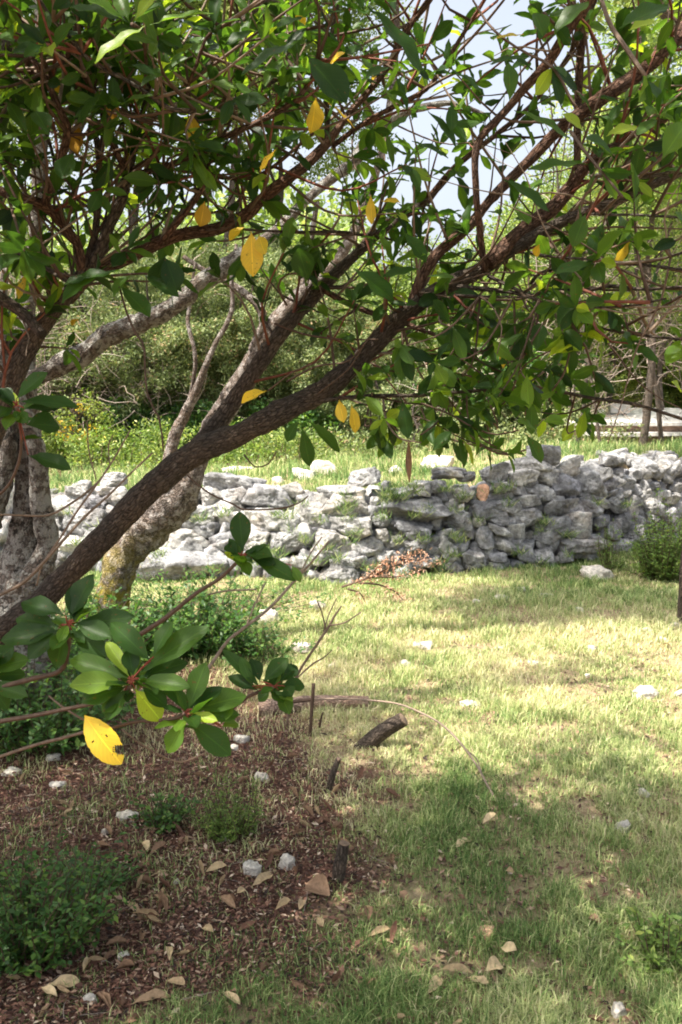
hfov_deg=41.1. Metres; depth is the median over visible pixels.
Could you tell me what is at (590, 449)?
tall grass
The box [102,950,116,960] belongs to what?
fallen leaf
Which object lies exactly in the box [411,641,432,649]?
loose rock
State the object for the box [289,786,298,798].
fallen leaf
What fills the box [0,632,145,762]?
bush
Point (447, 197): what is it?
sky
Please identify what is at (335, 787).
fallen leaf
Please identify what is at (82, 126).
holm oak
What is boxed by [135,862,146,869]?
fallen leaf
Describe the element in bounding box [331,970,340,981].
fallen leaf
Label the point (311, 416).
green bush
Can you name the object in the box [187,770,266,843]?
fern like herb
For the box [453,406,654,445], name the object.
weeds
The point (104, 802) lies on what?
fallen leaf
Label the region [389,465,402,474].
terrace rock
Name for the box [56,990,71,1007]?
fallen leaf
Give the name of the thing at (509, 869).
fallen leaf
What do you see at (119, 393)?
bush
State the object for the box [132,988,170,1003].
fallen leaf
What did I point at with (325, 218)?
distant wood
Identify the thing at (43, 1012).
fallen leaf
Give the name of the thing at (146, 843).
fallen leaf
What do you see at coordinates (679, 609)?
slender tree
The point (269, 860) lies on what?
fallen leaf
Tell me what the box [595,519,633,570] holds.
grass tuft
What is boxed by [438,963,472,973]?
fallen leaf
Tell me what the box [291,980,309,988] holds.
fallen leaf
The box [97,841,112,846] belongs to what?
fallen leaf
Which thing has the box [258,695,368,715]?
cut log
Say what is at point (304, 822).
fallen leaf
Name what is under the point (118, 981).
leaf litter
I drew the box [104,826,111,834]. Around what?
fallen leaf
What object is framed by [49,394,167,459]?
green bush
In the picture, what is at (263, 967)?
fallen leaf
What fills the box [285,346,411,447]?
juniper bush
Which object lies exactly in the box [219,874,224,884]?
fallen leaf
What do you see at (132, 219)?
holm oak
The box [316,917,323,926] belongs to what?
fallen leaf
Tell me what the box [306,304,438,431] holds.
juniper bush
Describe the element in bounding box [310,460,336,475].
terrace rock
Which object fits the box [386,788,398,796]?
fallen leaf
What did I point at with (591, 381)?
sapling
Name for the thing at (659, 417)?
sapling
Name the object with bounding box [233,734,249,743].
loose rock
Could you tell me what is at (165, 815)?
sprout
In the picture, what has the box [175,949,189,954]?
fallen leaf
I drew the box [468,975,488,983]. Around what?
fallen leaf
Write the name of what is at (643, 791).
loose rock
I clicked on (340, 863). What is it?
cut stump
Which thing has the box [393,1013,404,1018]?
fallen leaf
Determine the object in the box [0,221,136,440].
bare thicket
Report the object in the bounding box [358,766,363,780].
fallen leaf
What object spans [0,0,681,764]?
strawberry tree
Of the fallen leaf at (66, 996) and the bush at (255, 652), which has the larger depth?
the bush at (255, 652)
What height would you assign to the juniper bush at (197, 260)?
4.011 m
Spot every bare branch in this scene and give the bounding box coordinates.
[0,421,152,596]
[207,537,328,669]
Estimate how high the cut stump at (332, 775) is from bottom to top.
0.162 m
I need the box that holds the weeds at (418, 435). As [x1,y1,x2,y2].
[332,419,541,453]
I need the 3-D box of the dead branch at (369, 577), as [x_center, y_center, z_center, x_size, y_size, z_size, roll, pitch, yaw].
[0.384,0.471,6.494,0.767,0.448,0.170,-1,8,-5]
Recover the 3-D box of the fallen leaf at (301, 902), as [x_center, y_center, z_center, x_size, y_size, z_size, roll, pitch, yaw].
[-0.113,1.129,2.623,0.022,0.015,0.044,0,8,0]
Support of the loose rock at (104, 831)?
on the ground at (414, 891)
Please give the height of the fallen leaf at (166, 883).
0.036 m
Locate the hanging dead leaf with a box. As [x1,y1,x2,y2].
[405,439,411,481]
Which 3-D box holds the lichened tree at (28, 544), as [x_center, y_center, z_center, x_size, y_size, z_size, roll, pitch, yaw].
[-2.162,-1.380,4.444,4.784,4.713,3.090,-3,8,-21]
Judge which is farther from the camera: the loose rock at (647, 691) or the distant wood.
the distant wood
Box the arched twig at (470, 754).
[314,698,602,858]
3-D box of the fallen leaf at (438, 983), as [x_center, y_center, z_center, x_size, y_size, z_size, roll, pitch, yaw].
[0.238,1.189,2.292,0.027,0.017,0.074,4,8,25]
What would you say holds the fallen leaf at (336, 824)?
on the ground at (414, 891)
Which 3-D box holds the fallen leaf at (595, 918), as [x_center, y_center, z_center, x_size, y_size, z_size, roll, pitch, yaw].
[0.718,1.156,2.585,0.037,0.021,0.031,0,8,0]
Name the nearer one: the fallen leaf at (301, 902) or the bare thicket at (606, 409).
the fallen leaf at (301, 902)
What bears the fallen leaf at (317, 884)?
on the ground at (414, 891)
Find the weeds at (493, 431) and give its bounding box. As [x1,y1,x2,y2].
[397,410,604,451]
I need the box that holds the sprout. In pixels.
[124,788,199,833]
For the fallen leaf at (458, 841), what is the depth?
2.96 m
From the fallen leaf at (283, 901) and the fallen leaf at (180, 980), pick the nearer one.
the fallen leaf at (180, 980)
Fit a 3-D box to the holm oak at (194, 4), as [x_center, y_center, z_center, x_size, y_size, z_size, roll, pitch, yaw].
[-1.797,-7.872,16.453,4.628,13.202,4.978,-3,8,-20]
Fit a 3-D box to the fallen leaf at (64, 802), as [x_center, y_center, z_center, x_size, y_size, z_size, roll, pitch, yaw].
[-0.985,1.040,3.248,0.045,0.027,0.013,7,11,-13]
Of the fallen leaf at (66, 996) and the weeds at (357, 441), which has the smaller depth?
the fallen leaf at (66, 996)
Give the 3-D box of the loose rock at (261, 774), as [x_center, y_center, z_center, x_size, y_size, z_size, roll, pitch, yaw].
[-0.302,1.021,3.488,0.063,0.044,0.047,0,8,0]
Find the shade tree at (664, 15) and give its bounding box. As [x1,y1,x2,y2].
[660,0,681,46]
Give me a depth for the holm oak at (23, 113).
17.06 m
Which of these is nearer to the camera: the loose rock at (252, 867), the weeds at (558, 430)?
the loose rock at (252, 867)
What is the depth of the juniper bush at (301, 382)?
12.90 m
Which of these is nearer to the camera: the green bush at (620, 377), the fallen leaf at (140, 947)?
the fallen leaf at (140, 947)
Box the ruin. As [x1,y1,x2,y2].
[560,404,681,443]
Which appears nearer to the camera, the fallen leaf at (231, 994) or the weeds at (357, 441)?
the fallen leaf at (231, 994)
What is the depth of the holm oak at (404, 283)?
15.60 m
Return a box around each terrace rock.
[221,466,254,472]
[272,476,283,483]
[292,468,315,479]
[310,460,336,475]
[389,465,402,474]
[419,455,454,468]
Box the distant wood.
[0,160,680,407]
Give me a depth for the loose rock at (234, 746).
3.82 m
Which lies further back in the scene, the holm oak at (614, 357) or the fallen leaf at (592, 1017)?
the holm oak at (614, 357)
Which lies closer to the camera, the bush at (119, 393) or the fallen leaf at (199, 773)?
the fallen leaf at (199, 773)
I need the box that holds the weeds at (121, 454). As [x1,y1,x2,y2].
[44,421,216,471]
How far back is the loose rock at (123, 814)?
3.16 m
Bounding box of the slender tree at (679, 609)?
[557,0,681,623]
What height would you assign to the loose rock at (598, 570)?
0.179 m
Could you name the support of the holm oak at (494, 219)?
on the ground at (414, 891)
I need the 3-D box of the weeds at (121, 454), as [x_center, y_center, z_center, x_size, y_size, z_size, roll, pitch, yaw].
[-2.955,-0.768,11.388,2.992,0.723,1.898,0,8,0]
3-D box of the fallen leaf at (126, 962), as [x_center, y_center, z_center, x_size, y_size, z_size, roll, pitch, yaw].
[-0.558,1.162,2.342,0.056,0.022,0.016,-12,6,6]
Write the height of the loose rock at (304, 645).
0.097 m
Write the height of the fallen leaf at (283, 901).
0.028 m
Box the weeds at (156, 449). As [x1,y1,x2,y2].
[45,415,268,473]
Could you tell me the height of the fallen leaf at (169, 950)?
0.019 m
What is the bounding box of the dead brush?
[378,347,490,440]
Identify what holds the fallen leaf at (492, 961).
on the ground at (414, 891)
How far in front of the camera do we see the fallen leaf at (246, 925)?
2.52 m
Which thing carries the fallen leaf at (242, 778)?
on the ground at (414, 891)
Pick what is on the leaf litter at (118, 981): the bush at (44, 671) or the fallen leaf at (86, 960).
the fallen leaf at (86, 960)
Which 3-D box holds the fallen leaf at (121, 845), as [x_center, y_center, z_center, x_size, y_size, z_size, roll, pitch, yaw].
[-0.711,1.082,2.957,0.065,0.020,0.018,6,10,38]
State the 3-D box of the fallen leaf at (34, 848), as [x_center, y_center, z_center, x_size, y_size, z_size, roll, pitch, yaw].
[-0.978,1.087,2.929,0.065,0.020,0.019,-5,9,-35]
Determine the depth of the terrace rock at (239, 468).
10.30 m
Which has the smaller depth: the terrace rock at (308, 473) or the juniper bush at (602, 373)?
the terrace rock at (308, 473)
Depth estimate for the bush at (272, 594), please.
6.25 m
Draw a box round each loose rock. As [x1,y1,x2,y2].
[1,766,21,776]
[45,753,60,761]
[49,781,66,788]
[83,992,97,1005]
[101,828,108,834]
[115,809,138,821]
[117,951,129,960]
[231,744,237,750]
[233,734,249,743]
[243,860,261,877]
[254,771,269,781]
[258,609,279,625]
[278,853,295,869]
[290,642,310,653]
[309,600,325,610]
[399,659,409,665]
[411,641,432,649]
[459,699,480,706]
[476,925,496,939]
[579,565,614,579]
[610,1001,626,1018]
[614,819,630,832]
[632,685,659,699]
[637,788,649,797]
[674,689,681,696]
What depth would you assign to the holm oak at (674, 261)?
13.78 m
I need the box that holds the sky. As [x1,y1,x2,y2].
[0,0,681,269]
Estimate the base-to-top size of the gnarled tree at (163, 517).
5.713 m
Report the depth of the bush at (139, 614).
5.14 m
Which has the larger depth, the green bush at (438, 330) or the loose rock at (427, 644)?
the green bush at (438, 330)
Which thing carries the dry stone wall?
on the ground at (414, 891)
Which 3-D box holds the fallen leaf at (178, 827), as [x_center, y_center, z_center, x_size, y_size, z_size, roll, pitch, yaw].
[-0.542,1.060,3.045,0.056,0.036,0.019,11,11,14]
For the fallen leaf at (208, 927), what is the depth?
2.49 m
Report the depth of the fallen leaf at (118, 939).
2.44 m
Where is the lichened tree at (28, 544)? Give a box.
[0,0,484,715]
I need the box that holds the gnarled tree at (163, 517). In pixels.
[95,1,399,622]
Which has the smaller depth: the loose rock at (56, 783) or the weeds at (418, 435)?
the loose rock at (56, 783)
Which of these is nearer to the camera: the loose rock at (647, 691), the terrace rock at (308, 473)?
the loose rock at (647, 691)
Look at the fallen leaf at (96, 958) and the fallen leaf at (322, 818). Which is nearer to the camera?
the fallen leaf at (96, 958)
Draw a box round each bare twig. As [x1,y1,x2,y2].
[0,695,207,761]
[186,474,308,510]
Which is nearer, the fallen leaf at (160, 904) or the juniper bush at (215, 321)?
the fallen leaf at (160, 904)
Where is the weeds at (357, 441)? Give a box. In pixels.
[255,424,417,462]
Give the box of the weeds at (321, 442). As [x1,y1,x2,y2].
[189,426,377,462]
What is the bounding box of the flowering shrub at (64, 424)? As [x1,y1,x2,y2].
[41,388,123,463]
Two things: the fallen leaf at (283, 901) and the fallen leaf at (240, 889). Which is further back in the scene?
the fallen leaf at (240, 889)
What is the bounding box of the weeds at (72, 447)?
[43,425,156,470]
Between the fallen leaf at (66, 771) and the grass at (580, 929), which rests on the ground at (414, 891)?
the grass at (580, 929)
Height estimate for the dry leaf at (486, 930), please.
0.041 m
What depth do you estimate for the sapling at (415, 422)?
12.56 m
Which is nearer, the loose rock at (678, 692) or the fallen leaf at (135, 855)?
the fallen leaf at (135, 855)
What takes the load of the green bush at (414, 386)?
on the ground at (414, 891)
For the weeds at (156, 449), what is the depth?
11.20 m
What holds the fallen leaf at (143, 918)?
on the ground at (414, 891)
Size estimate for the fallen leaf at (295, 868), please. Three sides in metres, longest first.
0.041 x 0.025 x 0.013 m
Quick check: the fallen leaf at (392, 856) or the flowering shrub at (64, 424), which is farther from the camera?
the flowering shrub at (64, 424)
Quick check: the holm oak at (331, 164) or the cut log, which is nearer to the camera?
the cut log
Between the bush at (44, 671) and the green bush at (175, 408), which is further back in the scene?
the green bush at (175, 408)
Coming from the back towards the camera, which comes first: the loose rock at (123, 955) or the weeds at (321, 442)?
the weeds at (321, 442)
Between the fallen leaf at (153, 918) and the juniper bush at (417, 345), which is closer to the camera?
the fallen leaf at (153, 918)
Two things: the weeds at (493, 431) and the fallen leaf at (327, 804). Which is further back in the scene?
the weeds at (493, 431)
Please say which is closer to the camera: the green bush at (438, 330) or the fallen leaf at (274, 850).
the fallen leaf at (274, 850)
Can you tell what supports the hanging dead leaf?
hanging from the strawberry tree at (38, 86)
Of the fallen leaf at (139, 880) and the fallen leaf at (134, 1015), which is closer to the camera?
the fallen leaf at (134, 1015)
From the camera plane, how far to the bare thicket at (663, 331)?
11.89 m
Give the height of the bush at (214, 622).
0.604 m
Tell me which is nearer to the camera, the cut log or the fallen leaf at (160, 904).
the fallen leaf at (160, 904)
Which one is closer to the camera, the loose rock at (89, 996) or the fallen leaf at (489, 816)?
the loose rock at (89, 996)
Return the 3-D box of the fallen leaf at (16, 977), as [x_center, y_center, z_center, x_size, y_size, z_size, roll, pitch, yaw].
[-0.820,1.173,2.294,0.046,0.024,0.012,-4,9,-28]
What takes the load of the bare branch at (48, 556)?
attached to the strawberry tree at (38, 86)
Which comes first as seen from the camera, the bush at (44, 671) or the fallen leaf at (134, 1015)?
the fallen leaf at (134, 1015)
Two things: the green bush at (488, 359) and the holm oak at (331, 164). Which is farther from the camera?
the holm oak at (331, 164)
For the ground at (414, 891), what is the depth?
3.12 m
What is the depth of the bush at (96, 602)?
5.11 m
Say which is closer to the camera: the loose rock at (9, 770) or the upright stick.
the loose rock at (9, 770)
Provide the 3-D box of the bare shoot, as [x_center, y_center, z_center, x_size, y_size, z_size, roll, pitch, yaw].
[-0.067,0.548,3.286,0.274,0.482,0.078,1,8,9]
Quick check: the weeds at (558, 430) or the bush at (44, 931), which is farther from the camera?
the weeds at (558, 430)
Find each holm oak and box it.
[1,0,155,294]
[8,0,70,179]
[34,0,257,401]
[116,0,361,252]
[176,0,423,256]
[337,234,499,385]
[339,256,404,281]
[434,182,617,372]
[474,152,678,364]
[528,0,681,445]
[539,76,681,407]
[548,164,681,403]
[572,0,681,282]
[581,124,681,409]
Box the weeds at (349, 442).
[313,423,487,456]
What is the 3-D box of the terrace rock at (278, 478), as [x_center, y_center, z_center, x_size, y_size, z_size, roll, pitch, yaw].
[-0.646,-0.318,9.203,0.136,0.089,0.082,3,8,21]
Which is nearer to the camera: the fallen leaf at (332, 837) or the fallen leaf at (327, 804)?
the fallen leaf at (332, 837)
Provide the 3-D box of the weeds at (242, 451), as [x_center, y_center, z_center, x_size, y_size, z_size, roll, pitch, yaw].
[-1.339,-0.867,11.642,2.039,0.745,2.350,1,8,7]
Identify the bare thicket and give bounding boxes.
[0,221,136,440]
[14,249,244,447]
[372,273,681,433]
[468,106,681,410]
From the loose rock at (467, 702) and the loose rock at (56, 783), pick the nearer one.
the loose rock at (56, 783)
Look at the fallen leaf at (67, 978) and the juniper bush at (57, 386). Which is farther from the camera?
the juniper bush at (57, 386)
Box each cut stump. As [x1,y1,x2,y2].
[325,757,340,793]
[331,840,348,882]
[354,712,407,748]
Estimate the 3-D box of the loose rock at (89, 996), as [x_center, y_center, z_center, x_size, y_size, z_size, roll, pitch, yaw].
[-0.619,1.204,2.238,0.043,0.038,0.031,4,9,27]
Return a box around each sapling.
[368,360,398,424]
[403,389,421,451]
[535,87,600,443]
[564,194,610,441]
[612,199,673,446]
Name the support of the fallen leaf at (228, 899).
on the ground at (414, 891)
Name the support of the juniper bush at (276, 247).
on the ground at (414, 891)
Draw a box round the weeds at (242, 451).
[138,414,315,468]
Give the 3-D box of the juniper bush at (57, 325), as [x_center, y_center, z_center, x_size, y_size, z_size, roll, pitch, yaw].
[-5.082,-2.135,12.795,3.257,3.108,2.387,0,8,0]
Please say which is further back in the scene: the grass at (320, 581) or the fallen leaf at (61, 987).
the grass at (320, 581)
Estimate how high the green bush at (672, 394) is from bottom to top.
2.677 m
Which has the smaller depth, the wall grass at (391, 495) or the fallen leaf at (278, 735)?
the fallen leaf at (278, 735)
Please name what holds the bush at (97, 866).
on the ground at (414, 891)
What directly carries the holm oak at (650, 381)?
on the ground at (414, 891)
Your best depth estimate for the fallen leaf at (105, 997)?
2.21 m
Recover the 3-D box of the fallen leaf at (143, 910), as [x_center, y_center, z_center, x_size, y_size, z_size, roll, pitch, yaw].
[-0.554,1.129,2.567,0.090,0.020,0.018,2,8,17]
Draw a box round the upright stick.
[293,683,322,736]
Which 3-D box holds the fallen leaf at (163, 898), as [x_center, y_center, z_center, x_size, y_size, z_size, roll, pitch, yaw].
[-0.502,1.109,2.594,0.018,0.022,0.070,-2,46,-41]
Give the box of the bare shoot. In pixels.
[286,598,360,726]
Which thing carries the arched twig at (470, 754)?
on the ground at (414, 891)
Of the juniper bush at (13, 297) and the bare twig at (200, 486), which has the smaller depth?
the bare twig at (200, 486)
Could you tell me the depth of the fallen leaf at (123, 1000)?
2.20 m
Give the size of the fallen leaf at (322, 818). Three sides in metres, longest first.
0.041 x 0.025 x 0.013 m
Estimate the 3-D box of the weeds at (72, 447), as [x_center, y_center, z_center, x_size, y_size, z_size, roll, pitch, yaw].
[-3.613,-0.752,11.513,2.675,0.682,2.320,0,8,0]
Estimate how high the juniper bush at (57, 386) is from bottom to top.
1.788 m
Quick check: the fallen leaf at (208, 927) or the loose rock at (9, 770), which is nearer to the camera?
the fallen leaf at (208, 927)
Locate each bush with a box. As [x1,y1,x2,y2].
[0,272,93,411]
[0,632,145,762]
[0,812,136,979]
[2,617,115,725]
[7,272,156,442]
[36,343,104,453]
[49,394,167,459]
[50,572,153,684]
[50,831,149,894]
[51,575,109,650]
[59,591,226,665]
[62,561,333,626]
[82,220,257,436]
[112,395,243,450]
[116,233,320,449]
[116,557,269,661]
[193,220,364,403]
[211,248,393,448]
[214,614,315,665]
[230,397,344,452]
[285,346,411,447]
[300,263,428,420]
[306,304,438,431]
[384,362,436,439]
[393,349,513,438]
[418,308,512,420]
[440,338,568,434]
[502,305,618,406]
[522,334,621,433]
[594,280,681,407]
[605,903,681,979]
[616,484,681,581]
[618,294,681,407]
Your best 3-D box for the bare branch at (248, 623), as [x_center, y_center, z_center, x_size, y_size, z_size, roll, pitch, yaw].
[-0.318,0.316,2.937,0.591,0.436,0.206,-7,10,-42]
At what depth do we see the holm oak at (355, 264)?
23.04 m
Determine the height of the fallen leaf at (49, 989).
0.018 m
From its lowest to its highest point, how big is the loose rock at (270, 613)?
0.183 m
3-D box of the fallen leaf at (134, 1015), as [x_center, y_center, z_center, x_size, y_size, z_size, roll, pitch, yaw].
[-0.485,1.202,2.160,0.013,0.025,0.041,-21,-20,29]
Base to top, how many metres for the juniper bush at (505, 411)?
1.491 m
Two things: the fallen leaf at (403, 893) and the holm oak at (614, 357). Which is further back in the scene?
the holm oak at (614, 357)
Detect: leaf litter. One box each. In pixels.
[0,613,681,1023]
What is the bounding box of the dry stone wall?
[0,444,681,583]
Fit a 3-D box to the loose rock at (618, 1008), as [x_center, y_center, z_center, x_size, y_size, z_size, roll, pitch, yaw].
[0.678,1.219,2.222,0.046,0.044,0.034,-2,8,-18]
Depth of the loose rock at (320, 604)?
6.28 m
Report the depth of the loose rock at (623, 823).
3.09 m
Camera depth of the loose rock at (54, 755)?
3.73 m
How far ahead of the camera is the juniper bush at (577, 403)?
12.93 m
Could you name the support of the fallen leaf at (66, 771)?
on the leaf litter at (118, 981)
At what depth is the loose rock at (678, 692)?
4.52 m
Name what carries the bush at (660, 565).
on the ground at (414, 891)
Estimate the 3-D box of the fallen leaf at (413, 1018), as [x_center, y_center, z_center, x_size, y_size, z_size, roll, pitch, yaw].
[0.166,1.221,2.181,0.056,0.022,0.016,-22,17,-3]
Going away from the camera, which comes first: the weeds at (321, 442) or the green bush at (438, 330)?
the weeds at (321, 442)
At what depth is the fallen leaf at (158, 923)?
2.54 m
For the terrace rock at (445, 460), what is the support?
on the ground at (414, 891)
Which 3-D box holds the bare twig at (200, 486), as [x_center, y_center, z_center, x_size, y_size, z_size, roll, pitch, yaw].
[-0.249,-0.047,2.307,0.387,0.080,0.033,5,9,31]
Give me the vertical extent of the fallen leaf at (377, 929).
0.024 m
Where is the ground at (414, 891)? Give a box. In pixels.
[0,405,681,1023]
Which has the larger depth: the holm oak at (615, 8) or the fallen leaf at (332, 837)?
the holm oak at (615, 8)
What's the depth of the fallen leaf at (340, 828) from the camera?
3.06 m
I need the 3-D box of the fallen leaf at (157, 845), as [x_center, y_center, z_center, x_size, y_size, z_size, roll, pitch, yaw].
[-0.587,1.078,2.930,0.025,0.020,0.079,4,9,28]
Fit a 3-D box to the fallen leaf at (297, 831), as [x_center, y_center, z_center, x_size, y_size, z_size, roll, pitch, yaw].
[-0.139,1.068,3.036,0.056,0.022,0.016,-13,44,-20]
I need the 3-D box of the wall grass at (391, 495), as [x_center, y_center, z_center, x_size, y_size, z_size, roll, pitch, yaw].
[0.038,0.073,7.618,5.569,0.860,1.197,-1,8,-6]
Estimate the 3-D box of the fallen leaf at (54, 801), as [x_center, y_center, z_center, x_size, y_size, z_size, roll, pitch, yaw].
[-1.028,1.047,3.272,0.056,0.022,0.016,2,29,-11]
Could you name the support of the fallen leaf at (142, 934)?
on the ground at (414, 891)
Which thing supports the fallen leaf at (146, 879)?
on the ground at (414, 891)
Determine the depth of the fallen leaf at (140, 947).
2.42 m
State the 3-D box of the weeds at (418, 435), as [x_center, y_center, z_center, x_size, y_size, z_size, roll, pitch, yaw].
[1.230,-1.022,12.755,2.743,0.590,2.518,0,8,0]
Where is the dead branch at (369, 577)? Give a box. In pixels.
[341,547,447,603]
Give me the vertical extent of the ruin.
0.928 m
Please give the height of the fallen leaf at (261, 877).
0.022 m
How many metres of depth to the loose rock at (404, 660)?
5.00 m
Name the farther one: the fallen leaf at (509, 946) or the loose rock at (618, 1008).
the fallen leaf at (509, 946)
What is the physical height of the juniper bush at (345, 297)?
3.474 m
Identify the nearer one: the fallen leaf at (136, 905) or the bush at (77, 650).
the fallen leaf at (136, 905)
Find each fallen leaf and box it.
[6,974,23,979]
[28,847,42,851]
[37,1003,50,1017]
[41,984,56,995]
[48,800,60,803]
[48,974,78,986]
[56,806,73,811]
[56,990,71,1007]
[57,984,71,993]
[59,799,69,805]
[61,770,74,774]
[82,957,92,971]
[88,956,105,960]
[96,991,110,1008]
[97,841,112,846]
[100,800,114,806]
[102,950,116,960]
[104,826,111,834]
[106,935,130,944]
[115,959,134,969]
[116,839,129,849]
[118,996,127,1005]
[127,901,139,910]
[128,945,147,956]
[130,850,145,859]
[131,908,159,915]
[131,1012,141,1021]
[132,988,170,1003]
[133,914,148,920]
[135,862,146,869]
[136,874,142,888]
[139,929,145,941]
[140,840,149,851]
[142,875,152,884]
[148,912,160,926]
[148,915,161,922]
[150,841,165,853]
[157,892,167,913]
[158,876,173,889]
[158,901,163,909]
[166,946,172,959]
[166,976,184,984]
[172,821,182,833]
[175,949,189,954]
[183,946,195,955]
[193,771,206,777]
[199,860,203,874]
[202,924,213,931]
[204,861,225,872]
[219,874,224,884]
[220,894,235,908]
[222,991,239,1004]
[235,776,249,784]
[236,920,254,930]
[237,886,244,892]
[251,871,272,886]
[260,961,269,972]
[264,853,272,870]
[265,848,279,857]
[274,897,290,909]
[276,731,280,742]
[285,752,297,757]
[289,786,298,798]
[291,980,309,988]
[292,829,305,834]
[293,865,298,873]
[298,898,305,908]
[299,819,311,826]
[302,805,314,817]
[305,874,329,895]
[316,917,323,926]
[317,816,327,822]
[322,799,334,810]
[327,835,340,839]
[330,784,339,793]
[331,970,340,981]
[332,821,340,827]
[337,821,342,834]
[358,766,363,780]
[364,905,372,920]
[368,925,389,936]
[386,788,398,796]
[390,853,394,863]
[390,920,396,942]
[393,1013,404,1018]
[399,890,408,899]
[401,1016,420,1023]
[428,975,442,992]
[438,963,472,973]
[454,837,470,847]
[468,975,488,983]
[482,812,495,823]
[485,956,502,970]
[500,941,516,951]
[506,867,513,872]
[587,913,600,922]
[589,1014,608,1021]
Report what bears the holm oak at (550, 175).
on the ground at (414, 891)
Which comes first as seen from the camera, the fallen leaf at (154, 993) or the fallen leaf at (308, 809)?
the fallen leaf at (154, 993)
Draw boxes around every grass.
[0,541,681,1023]
[49,426,681,493]
[50,470,640,578]
[83,455,675,592]
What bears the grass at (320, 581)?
on the ground at (414, 891)
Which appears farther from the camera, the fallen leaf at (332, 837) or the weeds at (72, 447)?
the weeds at (72, 447)
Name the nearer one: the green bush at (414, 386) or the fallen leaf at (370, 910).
the fallen leaf at (370, 910)
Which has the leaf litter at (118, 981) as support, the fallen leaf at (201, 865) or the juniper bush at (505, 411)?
the fallen leaf at (201, 865)
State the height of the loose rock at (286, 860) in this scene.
0.080 m
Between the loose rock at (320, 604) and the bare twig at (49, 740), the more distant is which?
the loose rock at (320, 604)
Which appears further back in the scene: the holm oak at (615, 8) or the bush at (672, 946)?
the holm oak at (615, 8)
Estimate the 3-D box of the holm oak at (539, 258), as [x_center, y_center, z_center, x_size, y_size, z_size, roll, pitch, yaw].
[3.367,-3.040,13.257,2.810,4.162,2.804,0,8,0]
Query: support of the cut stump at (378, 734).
on the ground at (414, 891)
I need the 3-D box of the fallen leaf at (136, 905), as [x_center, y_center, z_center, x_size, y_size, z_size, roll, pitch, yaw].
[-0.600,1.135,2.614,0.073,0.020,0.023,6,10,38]
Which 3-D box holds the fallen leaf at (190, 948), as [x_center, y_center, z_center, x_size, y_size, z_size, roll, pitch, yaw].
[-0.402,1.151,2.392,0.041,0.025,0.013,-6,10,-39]
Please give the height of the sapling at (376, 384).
1.649 m

